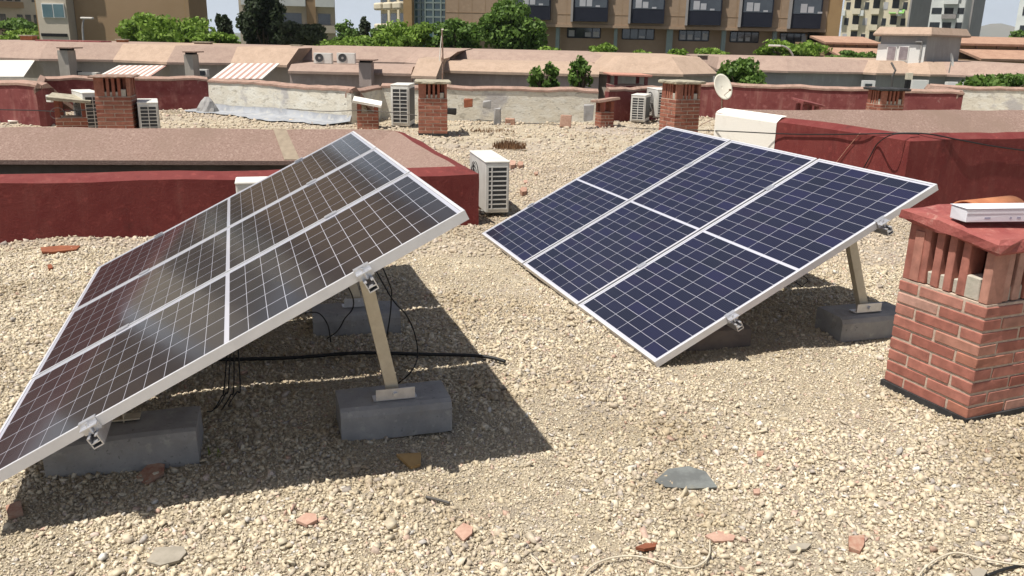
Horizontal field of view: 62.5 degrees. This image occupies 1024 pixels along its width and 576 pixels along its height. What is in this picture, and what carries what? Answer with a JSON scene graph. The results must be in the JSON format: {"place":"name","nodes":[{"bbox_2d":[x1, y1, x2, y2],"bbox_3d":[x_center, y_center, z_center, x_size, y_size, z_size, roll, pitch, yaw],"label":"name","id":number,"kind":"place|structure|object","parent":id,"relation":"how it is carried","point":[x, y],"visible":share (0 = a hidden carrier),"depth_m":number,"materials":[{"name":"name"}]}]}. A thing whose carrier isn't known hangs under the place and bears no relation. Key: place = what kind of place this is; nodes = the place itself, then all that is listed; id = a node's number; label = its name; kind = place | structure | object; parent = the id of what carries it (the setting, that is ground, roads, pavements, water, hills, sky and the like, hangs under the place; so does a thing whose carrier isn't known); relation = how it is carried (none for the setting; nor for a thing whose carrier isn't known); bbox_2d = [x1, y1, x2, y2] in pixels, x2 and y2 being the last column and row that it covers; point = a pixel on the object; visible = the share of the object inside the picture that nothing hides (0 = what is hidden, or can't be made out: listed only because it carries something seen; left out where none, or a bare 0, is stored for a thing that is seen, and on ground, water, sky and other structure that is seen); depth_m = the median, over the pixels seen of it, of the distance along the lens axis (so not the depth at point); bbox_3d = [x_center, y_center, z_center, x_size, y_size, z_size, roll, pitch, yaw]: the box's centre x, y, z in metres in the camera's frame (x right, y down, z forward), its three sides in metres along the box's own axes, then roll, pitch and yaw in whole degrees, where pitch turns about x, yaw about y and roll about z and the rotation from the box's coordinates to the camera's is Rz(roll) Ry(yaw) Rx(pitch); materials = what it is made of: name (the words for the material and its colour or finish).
{"place":"outdoors","nodes":[
{"label":"outdoors","id":0,"kind":"place"},
{"bbox_2d":[0,0,37,35],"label":"apartment block","id":1,"kind":"structure","parent":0,"point":[25,9],"depth_m":115.76,"materials":[{"name":"paint"}]},
{"bbox_2d":[0,40,142,80],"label":"row house","id":2,"kind":"structure","parent":0,"point":[19,59],"depth_m":38.48,"materials":[{"name":"grey"}]},
{"bbox_2d":[39,42,177,76],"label":"row house","id":3,"kind":"structure","parent":0,"point":[74,58],"depth_m":38.65,"materials":[{"name":"beige"}]},
{"bbox_2d":[34,0,208,40],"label":"apartment block","id":4,"kind":"structure","parent":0,"point":[59,20],"depth_m":59.03,"materials":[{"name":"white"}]},
{"bbox_2d":[41,3,65,17],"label":"window","id":5,"kind":"structure","parent":4,"relation":"in","point":[49,10],"depth_m":58.06,"materials":[{"name":"blue"}]},
{"bbox_2d":[103,43,224,76],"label":"row house","id":6,"kind":"structure","parent":0,"point":[148,59],"depth_m":37.97,"materials":[{"name":"grey"}]},
{"bbox_2d":[167,44,273,79],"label":"row house","id":7,"kind":"structure","parent":0,"point":[209,61],"depth_m":37.84,"materials":[{"name":"beige"}]},
{"bbox_2d":[212,45,310,82],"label":"row house","id":8,"kind":"structure","parent":0,"point":[270,63],"depth_m":37.35,"materials":[{"name":"grey"}]},
{"bbox_2d":[238,0,335,43],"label":"apartment block","id":9,"kind":"structure","parent":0,"point":[310,12],"depth_m":104.59,"materials":[{"name":"grey concrete"}]},
{"bbox_2d":[210,33,370,41],"bbox_3d":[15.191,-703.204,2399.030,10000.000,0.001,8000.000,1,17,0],"label":"ground","id":10,"kind":"structure","parent":0,"point":[238,35],"depth_m":1953.39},
{"bbox_2d":[0,17,37,36],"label":"leafy tree","id":11,"kind":"object","parent":10,"relation":"on","point":[12,23],"visible":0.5,"depth_m":89.50,"materials":[{"name":"green plant"}]},
{"bbox_2d":[0,28,39,39],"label":"leafy tree","id":12,"kind":"object","parent":10,"relation":"on","point":[11,35],"visible":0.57,"depth_m":71.45,"materials":[{"name":"green plant"}]},
{"bbox_2d":[0,75,72,126],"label":"roof wall","id":13,"kind":"structure","parent":10,"relation":"on","point":[16,95],"depth_m":14.84,"materials":[{"name":"red paint"}]},
{"bbox_2d":[45,75,208,111],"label":"roof wall","id":14,"kind":"structure","parent":10,"relation":"on","point":[178,92],"depth_m":18.06,"materials":[{"name":"red paint"}]},
{"bbox_2d":[115,11,215,42],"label":"leafy tree","id":15,"kind":"object","parent":10,"relation":"on","point":[146,27],"visible":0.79,"depth_m":54.30,"materials":[{"name":"green plant"}]},
{"bbox_2d":[190,31,240,43],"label":"leafy tree","id":16,"kind":"object","parent":10,"relation":"on","point":[221,37],"visible":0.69,"depth_m":53.40,"materials":[{"name":"green plant"}]},
{"bbox_2d":[214,13,233,34],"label":"leafy tree","id":17,"kind":"object","parent":10,"relation":"on","point":[223,22],"visible":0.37,"depth_m":78.12,"materials":[{"name":"green plant"}]},
{"bbox_2d":[0,127,478,242],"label":"patio parapet","id":18,"kind":"structure","parent":10,"relation":"on","point":[95,182],"depth_m":7.75,"materials":[{"name":"red paint"}]},
{"bbox_2d":[235,0,286,44],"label":"leafy tree","id":19,"kind":"object","parent":10,"relation":"on","point":[264,18],"visible":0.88,"depth_m":73.71,"materials":[{"name":"green plant"}]},
{"bbox_2d":[207,78,373,123],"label":"roof wall","id":20,"kind":"structure","parent":10,"relation":"on","point":[258,93],"depth_m":17.06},
{"bbox_2d":[277,20,327,45],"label":"leafy tree","id":21,"kind":"object","parent":10,"relation":"on","point":[314,34],"visible":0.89,"depth_m":66.16,"materials":[{"name":"green plant"}]},
{"bbox_2d":[331,19,358,40],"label":"leafy tree","id":22,"kind":"object","parent":10,"relation":"on","point":[344,29],"visible":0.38,"depth_m":99.74,"materials":[{"name":"green plant"}]},
{"bbox_2d":[341,35,383,45],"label":"leafy tree","id":23,"kind":"object","parent":10,"relation":"on","point":[365,40],"visible":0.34,"depth_m":59.05,"materials":[{"name":"green plant"}]},
{"bbox_2d":[345,85,381,123],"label":"roof wall","id":24,"kind":"structure","parent":10,"relation":"on","point":[373,92],"depth_m":16.58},
{"bbox_2d":[299,45,472,63],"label":"row house","id":25,"kind":"structure","parent":10,"relation":"on","point":[396,55],"depth_m":39.60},
{"bbox_2d":[373,19,434,47],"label":"leafy tree","id":26,"kind":"object","parent":10,"relation":"on","point":[395,34],"visible":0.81,"depth_m":56.68,"materials":[{"name":"green plant"}]},
{"bbox_2d":[411,57,449,84],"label":"row house","id":27,"kind":"structure","parent":10,"relation":"on","point":[428,68],"depth_m":32.51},
{"bbox_2d":[428,17,484,48],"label":"leafy tree","id":28,"kind":"object","parent":10,"relation":"on","point":[462,34],"visible":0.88,"depth_m":56.82,"materials":[{"name":"green plant"}]},
{"bbox_2d":[381,83,598,122],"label":"roof wall","id":29,"kind":"structure","parent":10,"relation":"on","point":[524,104],"depth_m":17.24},
{"bbox_2d":[478,0,547,49],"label":"leafy tree","id":30,"kind":"object","parent":10,"relation":"on","point":[506,24],"visible":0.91,"depth_m":58.12,"materials":[{"name":"green plant"}]},
{"bbox_2d":[526,61,559,87],"bbox_3d":[0.770,-2.109,23.345,0.890,8.102,0.791,6,17,16],"label":"leafy tree","id":31,"kind":"object","parent":10,"relation":"on","point":[536,78],"visible":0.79,"depth_m":22.14,"materials":[{"name":"green plant"}]},
{"bbox_2d":[567,55,593,87],"bbox_3d":[1.721,-2.176,23.338,0.721,8.273,0.594,6,17,16],"label":"leafy tree","id":32,"kind":"object","parent":10,"relation":"on","point":[578,72],"visible":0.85,"depth_m":22.21,"materials":[{"name":"green plant"}]},
{"bbox_2d":[588,42,617,51],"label":"leafy tree","id":33,"kind":"object","parent":10,"relation":"on","point":[605,47],"visible":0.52,"depth_m":57.26,"materials":[{"name":"green plant"}]},
{"bbox_2d":[604,85,661,121],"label":"roof wall","id":34,"kind":"structure","parent":10,"relation":"on","point":[622,107],"depth_m":17.79,"materials":[{"name":"red paint"}]},
{"bbox_2d":[603,72,652,86],"bbox_3d":[2.723,-4.817,20.043,0.958,0.557,0.955,-1,17,-8],"label":"brick vent","id":35,"kind":"object","parent":34,"relation":"on","point":[617,84],"visible":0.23,"depth_m":19.69,"materials":[{"name":"red paint"}]},
{"bbox_2d":[716,57,767,83],"bbox_3d":[8.153,-4.296,31.085,1.910,8.194,1.951,8,18,22],"label":"leafy tree","id":36,"kind":"object","parent":10,"relation":"on","point":[741,70],"visible":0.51,"depth_m":29.63,"materials":[{"name":"green plant"}]},
{"bbox_2d":[686,54,867,86],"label":"row house","id":37,"kind":"structure","parent":10,"relation":"on","point":[808,70],"depth_m":44.09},
{"bbox_2d":[753,39,832,56],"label":"leafy tree","id":38,"kind":"object","parent":10,"relation":"on","point":[808,48],"visible":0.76,"depth_m":58.73,"materials":[{"name":"green plant"}]},
{"bbox_2d":[699,82,963,117],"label":"roof wall","id":39,"kind":"structure","parent":10,"relation":"on","point":[759,96],"depth_m":18.86,"materials":[{"name":"red paint"}]},
{"bbox_2d":[825,50,876,57],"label":"leafy tree","id":40,"kind":"object","parent":10,"relation":"on","point":[850,53],"visible":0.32,"depth_m":57.00,"materials":[{"name":"green plant"}]},
{"bbox_2d":[811,56,908,87],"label":"row house","id":41,"kind":"structure","parent":10,"relation":"on","point":[881,73],"depth_m":43.77,"materials":[{"name":"white"}]},
{"bbox_2d":[714,108,1023,207],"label":"patio parapet","id":42,"kind":"structure","parent":10,"relation":"on","point":[955,170],"depth_m":9.12,"materials":[{"name":"red paint"}]},
{"bbox_2d":[865,58,946,88],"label":"row house","id":43,"kind":"structure","parent":10,"relation":"on","point":[921,75],"depth_m":43.41,"materials":[{"name":"white"}]},
{"bbox_2d":[930,84,1023,110],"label":"roof wall","id":44,"kind":"structure","parent":10,"relation":"on","point":[990,98],"depth_m":20.25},
{"bbox_2d":[956,72,1023,86],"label":"leafy tree","id":45,"kind":"object","parent":10,"relation":"on","point":[999,79],"visible":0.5,"depth_m":26.95,"materials":[{"name":"green plant"}]},
{"bbox_2d":[288,59,415,87],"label":"row house","id":46,"kind":"structure","parent":0,"point":[365,73],"depth_m":33.33,"materials":[{"name":"beige"}]},
{"bbox_2d":[313,53,332,63],"bbox_3d":[-7.781,-9.475,34.777,0.740,0.420,0.326,1,17,0],"label":"roof fan unit","id":47,"kind":"object","parent":46,"relation":"on","point":[323,58],"visible":1,"depth_m":34.64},
{"bbox_2d":[337,53,355,63],"bbox_3d":[-6.827,-9.473,34.772,0.740,0.420,0.326,1,17,0],"label":"roof fan unit","id":48,"kind":"object","parent":46,"relation":"on","point":[346,58],"visible":1,"depth_m":34.64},
{"bbox_2d":[374,0,402,27],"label":"apartment block","id":49,"kind":"structure","parent":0,"point":[391,10],"depth_m":128.75,"materials":[{"name":"beige concrete"}]},
{"bbox_2d":[0,109,1023,575],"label":"gravel roof","id":50,"kind":"structure","parent":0,"point":[540,415],"depth_m":3.53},
{"bbox_2d":[5,500,22,519],"bbox_3d":[-1.777,0.793,3.014,0.049,0.013,0.102,-10,20,-33],"label":"brown chip","id":51,"kind":"object","parent":50,"relation":"on","point":[14,510],"visible":1,"depth_m":3.00,"materials":[{"name":"red tile"}]},
{"bbox_2d":[40,245,79,253],"bbox_3d":[-3.439,-0.296,6.434,0.270,0.019,0.189,-9,19,-30],"label":"brick","id":52,"kind":"object","parent":50,"relation":"on","point":[56,249],"visible":1,"depth_m":6.40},
{"bbox_2d":[46,92,90,126],"bbox_3d":[-7.058,-2.789,13.563,0.623,0.656,0.628,-5,18,-19],"label":"brick vent","id":53,"kind":"object","parent":50,"relation":"on","point":[58,99],"visible":0.48,"depth_m":13.37,"materials":[{"name":"brick"}]},
{"bbox_2d":[71,89,97,127],"bbox_3d":[-6.926,-2.883,13.790,0.320,0.666,0.800,-11,21,-36],"label":"air conditioner","id":54,"kind":"object","parent":50,"relation":"on","point":[88,94],"visible":0.52,"depth_m":13.49,"materials":[{"name":"white"}]},
{"bbox_2d":[87,74,139,127],"bbox_3d":[-6.029,-2.727,12.895,0.630,1.033,0.632,-3,17,-13],"label":"brick chimney","id":55,"kind":"object","parent":50,"relation":"on","point":[116,101],"visible":0.83,"depth_m":12.66,"materials":[{"name":"brick"}]},
{"bbox_2d":[137,98,160,127],"bbox_3d":[-5.681,-2.631,13.209,0.330,0.606,0.800,-6,18,-22],"label":"air conditioner","id":56,"kind":"object","parent":50,"relation":"on","point":[148,112],"visible":0.8,"depth_m":12.84,"materials":[{"name":"white"}]},
{"bbox_2d":[136,463,164,484],"bbox_3d":[-1.402,0.726,3.279,0.089,0.040,0.124,5,17,12],"label":"brown chip","id":57,"kind":"object","parent":50,"relation":"on","point":[147,471],"visible":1,"depth_m":3.28,"materials":[{"name":"red tile"}]},
{"bbox_2d":[146,546,185,566],"bbox_3d":[-1.124,0.876,2.751,0.110,0.010,0.109,1,17,0],"label":"flat stone","id":58,"kind":"object","parent":50,"relation":"on","point":[163,556],"visible":1,"depth_m":2.75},
{"bbox_2d":[196,97,218,113],"bbox_3d":[-6.467,-3.872,17.867,0.500,0.340,0.393,1,17,0],"label":"mortar heap","id":59,"kind":"object","parent":50,"relation":"on","point":[206,104],"visible":0.88,"depth_m":17.78,"materials":[{"name":"concrete"}]},
{"bbox_2d":[206,349,240,411],"bbox_3d":[-1.272,0.257,3.854,0.172,0.526,0.539,1,17,0],"label":"cable bundle","id":60,"kind":"object","parent":50,"relation":"on","point":[218,403],"visible":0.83,"depth_m":3.73,"materials":[{"name":"black"}]},
{"bbox_2d":[0,131,468,482],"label":"solar array","id":61,"kind":"object","parent":50,"relation":"on","point":[158,313],"visible":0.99,"depth_m":3.60,"materials":[{"name":"grey"}]},
{"bbox_2d":[235,176,267,192],"bbox_3d":[-1.813,-0.625,6.858,0.800,0.536,0.300,-3,17,-15],"label":"air conditioner","id":62,"kind":"object","parent":50,"relation":"on","point":[241,183],"visible":0.07,"depth_m":6.60,"materials":[{"name":"white"}]},
{"bbox_2d":[185,104,350,124],"bbox_3d":[-5.059,-3.521,16.983,4.384,0.183,0.739,12,20,33],"label":"roof coating","id":63,"kind":"object","parent":50,"relation":"on","point":[270,114],"visible":0.94,"depth_m":16.91,"materials":[{"name":"silver metal"}]},
{"bbox_2d":[296,513,316,526],"bbox_3d":[-0.708,0.807,2.937,0.061,0.019,0.064,12,20,32],"label":"pink chip","id":64,"kind":"object","parent":50,"relation":"on","point":[305,519],"visible":1,"depth_m":2.93,"materials":[{"name":"tile"}]},
{"bbox_2d":[0,108,714,152],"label":"gravel stones","id":65,"kind":"object","parent":50,"relation":"on","point":[456,140],"visible":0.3,"depth_m":15.43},
{"bbox_2d":[218,351,505,362],"bbox_3d":[-0.866,0.363,4.401,1.671,0.067,0.149,-1,17,-8],"label":"black conduit","id":66,"kind":"object","parent":50,"relation":"on","point":[365,353],"visible":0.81,"depth_m":4.46,"materials":[{"name":"black"}]},
{"bbox_2d":[352,96,381,128],"bbox_3d":[-2.623,-3.180,15.346,0.522,0.570,0.525,-1,17,-8],"label":"brick vent","id":67,"kind":"object","parent":50,"relation":"on","point":[367,120],"visible":0.98,"depth_m":15.20,"materials":[{"name":"brick"}]},
{"bbox_2d":[390,82,414,126],"bbox_3d":[-2.063,-3.472,15.985,0.380,0.786,0.726,2,17,2],"label":"air conditioner","id":68,"kind":"object","parent":50,"relation":"on","point":[402,97],"visible":0.98,"depth_m":15.67,"materials":[{"name":"white"}]},
{"bbox_2d":[396,452,420,469],"bbox_3d":[-0.418,0.704,3.420,0.100,0.026,0.101,-1,17,-7],"label":"ochre chip","id":69,"kind":"object","parent":50,"relation":"on","point":[410,461],"visible":1,"depth_m":3.42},
{"bbox_2d":[414,79,450,136],"bbox_3d":[-1.387,-3.148,14.774,0.631,0.963,0.632,0,17,-6],"label":"brick chimney","id":70,"kind":"object","parent":50,"relation":"on","point":[432,107],"visible":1,"depth_m":14.55,"materials":[{"name":"brick"}]},
{"bbox_2d":[0,147,910,265],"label":"gravel stones","id":71,"kind":"object","parent":50,"relation":"on","point":[568,174],"visible":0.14,"depth_m":8.07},
{"bbox_2d":[454,523,472,541],"bbox_3d":[-0.168,0.844,2.912,0.061,0.016,0.080,12,20,32],"label":"pink chip","id":72,"kind":"object","parent":50,"relation":"on","point":[462,531],"visible":1,"depth_m":2.91,"materials":[{"name":"tile"}]},
{"bbox_2d":[469,150,509,213],"bbox_3d":[-0.235,-1.065,8.465,0.275,0.531,0.820,-3,17,-13],"label":"air conditioner","id":73,"kind":"object","parent":50,"relation":"on","point":[490,168],"visible":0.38,"depth_m":8.12,"materials":[{"name":"white"}]},
{"bbox_2d":[492,137,525,149],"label":"dry weeds","id":74,"kind":"object","parent":50,"relation":"on","point":[509,145],"visible":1,"depth_m":13.10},
{"bbox_2d":[0,245,1023,575],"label":"gravel stones","id":75,"kind":"object","parent":50,"relation":"on","point":[12,311],"visible":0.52,"depth_m":3.52,"materials":[{"name":"gravel"}]},
{"bbox_2d":[0,327,1023,575],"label":"fine grit","id":76,"kind":"object","parent":50,"relation":"on","point":[538,499],"visible":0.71,"depth_m":3.38,"materials":[{"name":"gravel"}]},
{"bbox_2d":[590,97,619,127],"bbox_3d":[1.822,-3.466,16.588,0.447,0.596,0.452,-4,17,-17],"label":"brick vent","id":77,"kind":"object","parent":50,"relation":"on","point":[604,114],"visible":0.98,"depth_m":16.50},
{"bbox_2d":[630,93,650,122],"bbox_3d":[2.663,-3.733,17.491,0.340,0.566,0.620,7,17,17],"label":"air conditioner","id":78,"kind":"object","parent":50,"relation":"on","point":[640,108],"visible":1,"depth_m":17.23,"materials":[{"name":"white"}]},
{"bbox_2d":[583,539,710,575],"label":"twine","id":79,"kind":"object","parent":50,"relation":"on","point":[644,557],"visible":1,"depth_m":2.77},
{"bbox_2d":[647,87,661,117],"bbox_3d":[3.101,-3.933,17.898,0.340,0.596,0.720,-2,17,-10],"label":"air conditioner","id":80,"kind":"object","parent":50,"relation":"on","point":[656,97],"visible":0.53,"depth_m":17.67,"materials":[{"name":"white"}]},
{"bbox_2d":[658,79,705,131],"bbox_3d":[2.787,-2.902,14.038,0.571,1.083,0.572,-5,18,-21],"label":"brick chimney","id":81,"kind":"object","parent":50,"relation":"on","point":[680,104],"visible":0.81,"depth_m":13.82,"materials":[{"name":"brick"}]},
{"bbox_2d":[655,466,716,489],"bbox_3d":[0.678,0.750,3.334,0.237,0.022,0.155,1,17,0],"label":"slate piece","id":82,"kind":"object","parent":50,"relation":"on","point":[690,478],"visible":1,"depth_m":3.32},
{"bbox_2d":[482,126,937,366],"bbox_3d":[1.100,-0.494,5.947,1.787,0.952,3.140,-5,17,-19],"label":"solar array","id":83,"kind":"object","parent":50,"relation":"on","point":[662,246],"visible":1,"depth_m":5.33,"materials":[{"name":"blue"}]},
{"bbox_2d":[701,74,731,124],"bbox_3d":[4.292,-3.847,17.279,0.675,1.045,0.520,-15,23,-43],"label":"satellite dish","id":84,"kind":"object","parent":50,"relation":"on","point":[722,85],"visible":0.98,"depth_m":17.21,"materials":[{"name":"paint"}]},
{"bbox_2d":[705,530,734,542],"bbox_3d":[0.725,0.862,2.911,0.095,0.008,0.070,-8,19,-28],"label":"red chip","id":85,"kind":"object","parent":50,"relation":"on","point":[719,537],"visible":0.94,"depth_m":2.91,"materials":[{"name":"pink tile"}]},
{"bbox_2d":[477,119,1023,150],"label":"black cable","id":86,"kind":"object","parent":50,"relation":"on","point":[826,134],"visible":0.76,"depth_m":9.12,"materials":[{"name":"black plastic"}]},
{"bbox_2d":[791,97,824,109],"bbox_3d":[5.960,-3.529,17.066,0.503,0.615,0.509,-2,17,-11],"label":"brick vent","id":87,"kind":"object","parent":50,"relation":"on","point":[809,105],"visible":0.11,"depth_m":16.91,"materials":[{"name":"brick"}]},
{"bbox_2d":[848,535,863,554],"bbox_3d":[1.188,0.883,2.912,0.051,0.027,0.099,8,18,21],"label":"red chip","id":88,"kind":"object","parent":50,"relation":"on","point":[855,543],"visible":1,"depth_m":2.90,"materials":[{"name":"tile"}]},
{"bbox_2d":[863,87,911,109],"bbox_3d":[7.688,-3.692,17.423,0.670,0.873,0.671,-2,17,-10],"label":"brick chimney","id":89,"kind":"object","parent":50,"relation":"on","point":[885,98],"visible":0.59,"depth_m":17.16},
{"bbox_2d":[880,204,1023,423],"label":"brick chimney","id":90,"kind":"object","parent":50,"relation":"on","point":[956,350],"visible":0.98,"depth_m":3.88,"materials":[{"name":"brick"}]},
{"bbox_2d":[950,203,1023,221],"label":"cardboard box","id":91,"kind":"object","parent":90,"relation":"on","point":[991,212],"visible":1,"depth_m":3.76,"materials":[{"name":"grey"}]},
{"bbox_2d":[953,196,1023,203],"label":"roof tile","id":92,"kind":"object","parent":91,"relation":"on","point":[1007,199],"visible":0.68,"depth_m":4.11,"materials":[{"name":"ceramic"}]},
{"bbox_2d":[918,552,1023,575],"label":"twine","id":93,"kind":"object","parent":50,"relation":"on","point":[931,562],"visible":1,"depth_m":2.80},
{"bbox_2d":[438,59,599,88],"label":"row house","id":94,"kind":"structure","parent":0,"point":[468,72],"depth_m":34.31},
{"bbox_2d":[455,49,602,62],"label":"row house","id":95,"kind":"structure","parent":0,"point":[525,55],"depth_m":41.29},
{"bbox_2d":[206,0,1019,35],"label":"sky","id":96,"kind":"structure","parent":0,"point":[995,11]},
{"bbox_2d":[403,0,842,54],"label":"office building","id":97,"kind":"structure","parent":0,"point":[740,27],"depth_m":78.90,"materials":[{"name":"brown concrete"}]},
{"bbox_2d":[567,27,600,38],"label":"window","id":98,"kind":"structure","parent":97,"relation":"in","point":[572,32],"depth_m":81.26,"materials":[{"name":"grey glass"}]},
{"bbox_2d":[622,28,654,39],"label":"window","id":99,"kind":"structure","parent":97,"relation":"in","point":[627,33],"depth_m":80.55,"materials":[{"name":"grey glass"}]},
{"bbox_2d":[678,30,709,41],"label":"window","id":100,"kind":"structure","parent":97,"relation":"in","point":[684,35],"depth_m":79.83,"materials":[{"name":"grey glass"}]},
{"bbox_2d":[729,31,758,42],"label":"window","id":101,"kind":"structure","parent":97,"relation":"in","point":[735,36],"depth_m":79.20,"materials":[{"name":"grey glass"}]},
{"bbox_2d":[779,32,807,43],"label":"window","id":102,"kind":"structure","parent":97,"relation":"in","point":[792,38],"depth_m":78.57,"materials":[{"name":"grey glass"}]},
{"bbox_2d":[595,52,716,98],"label":"row house","id":103,"kind":"structure","parent":0,"point":[659,66],"depth_m":35.84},
{"bbox_2d":[795,36,880,56],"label":"terraced house","id":104,"kind":"structure","parent":0,"point":[837,44],"depth_m":67.51,"materials":[{"name":"tile"}]},
{"bbox_2d":[840,0,931,42],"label":"apartment block","id":105,"kind":"structure","parent":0,"point":[865,18],"depth_m":160.79,"materials":[{"name":"paint"}]},
{"bbox_2d":[928,0,985,36],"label":"apartment block","id":106,"kind":"structure","parent":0,"point":[963,14],"depth_m":176.20,"materials":[{"name":"paint"}]},
{"bbox_2d":[944,60,1023,84],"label":"row house","id":107,"kind":"structure","parent":0,"point":[960,70],"depth_m":42.77,"materials":[{"name":"white"}]},
{"bbox_2d":[873,27,970,62],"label":"stair house","id":108,"kind":"structure","parent":107,"relation":"on","point":[918,44],"depth_m":44.46,"materials":[{"name":"white"}]},
{"bbox_2d":[958,36,1023,62],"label":"terraced house","id":109,"kind":"structure","parent":0,"point":[999,49],"depth_m":59.40,"materials":[{"name":"tile"}]},
{"bbox_2d":[979,23,1014,36],"bbox_3d":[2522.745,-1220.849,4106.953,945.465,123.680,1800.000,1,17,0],"label":"building","id":110,"kind":"structure","parent":0,"point":[997,30],"depth_m":3954.69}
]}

